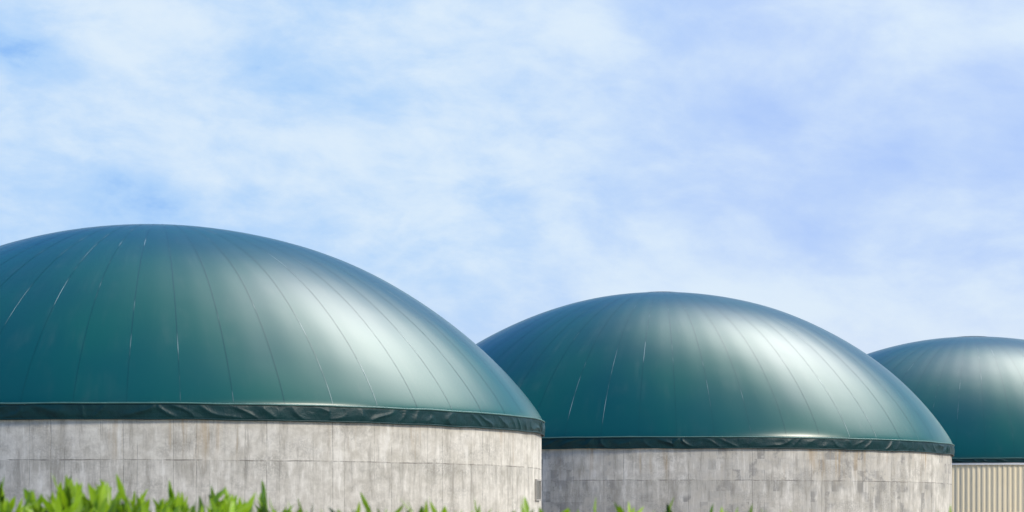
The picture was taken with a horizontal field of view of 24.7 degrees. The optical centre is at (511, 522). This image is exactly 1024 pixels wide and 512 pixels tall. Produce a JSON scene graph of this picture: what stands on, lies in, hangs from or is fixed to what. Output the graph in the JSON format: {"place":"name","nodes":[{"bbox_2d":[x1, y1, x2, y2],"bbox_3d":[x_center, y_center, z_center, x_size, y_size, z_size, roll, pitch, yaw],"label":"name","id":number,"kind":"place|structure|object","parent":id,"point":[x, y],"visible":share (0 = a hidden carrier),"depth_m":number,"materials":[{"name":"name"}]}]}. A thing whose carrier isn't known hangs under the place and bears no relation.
{"place":"outdoors","nodes":[
{"label":"outdoors","id":0,"kind":"place"},
{"bbox_2d":[0,224,544,511],"bbox_3d":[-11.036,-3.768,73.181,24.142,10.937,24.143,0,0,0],"label":"biogas tank","id":1,"kind":"object","parent":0,"point":[193,363],"visible":1,"depth_m":63.67,"materials":[{"name":"plastic"}]},
{"bbox_2d":[0,474,951,511],"bbox_3d":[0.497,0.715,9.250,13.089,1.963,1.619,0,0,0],"label":"hedge","id":2,"kind":"object","parent":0,"point":[70,497],"visible":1,"depth_m":9.04,"materials":[{"name":"green plant"}]},
{"bbox_2d":[0,0,1023,353],"label":"sky","id":3,"kind":"structure","parent":0,"point":[853,170],"materials":[{"name":"blue"}]},
{"bbox_2d":[476,291,954,511],"bbox_3d":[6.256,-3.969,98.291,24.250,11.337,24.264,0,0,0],"label":"biogas tank","id":4,"kind":"object","parent":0,"point":[659,400],"visible":0.72,"depth_m":88.37,"materials":[{"name":"plastic"}]},
{"bbox_2d":[867,336,1023,511],"bbox_3d":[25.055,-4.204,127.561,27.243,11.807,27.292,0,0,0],"label":"biogas tank","id":5,"kind":"object","parent":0,"point":[968,391],"visible":0.37,"depth_m":116.41,"materials":[{"name":"plastic"}]}
]}

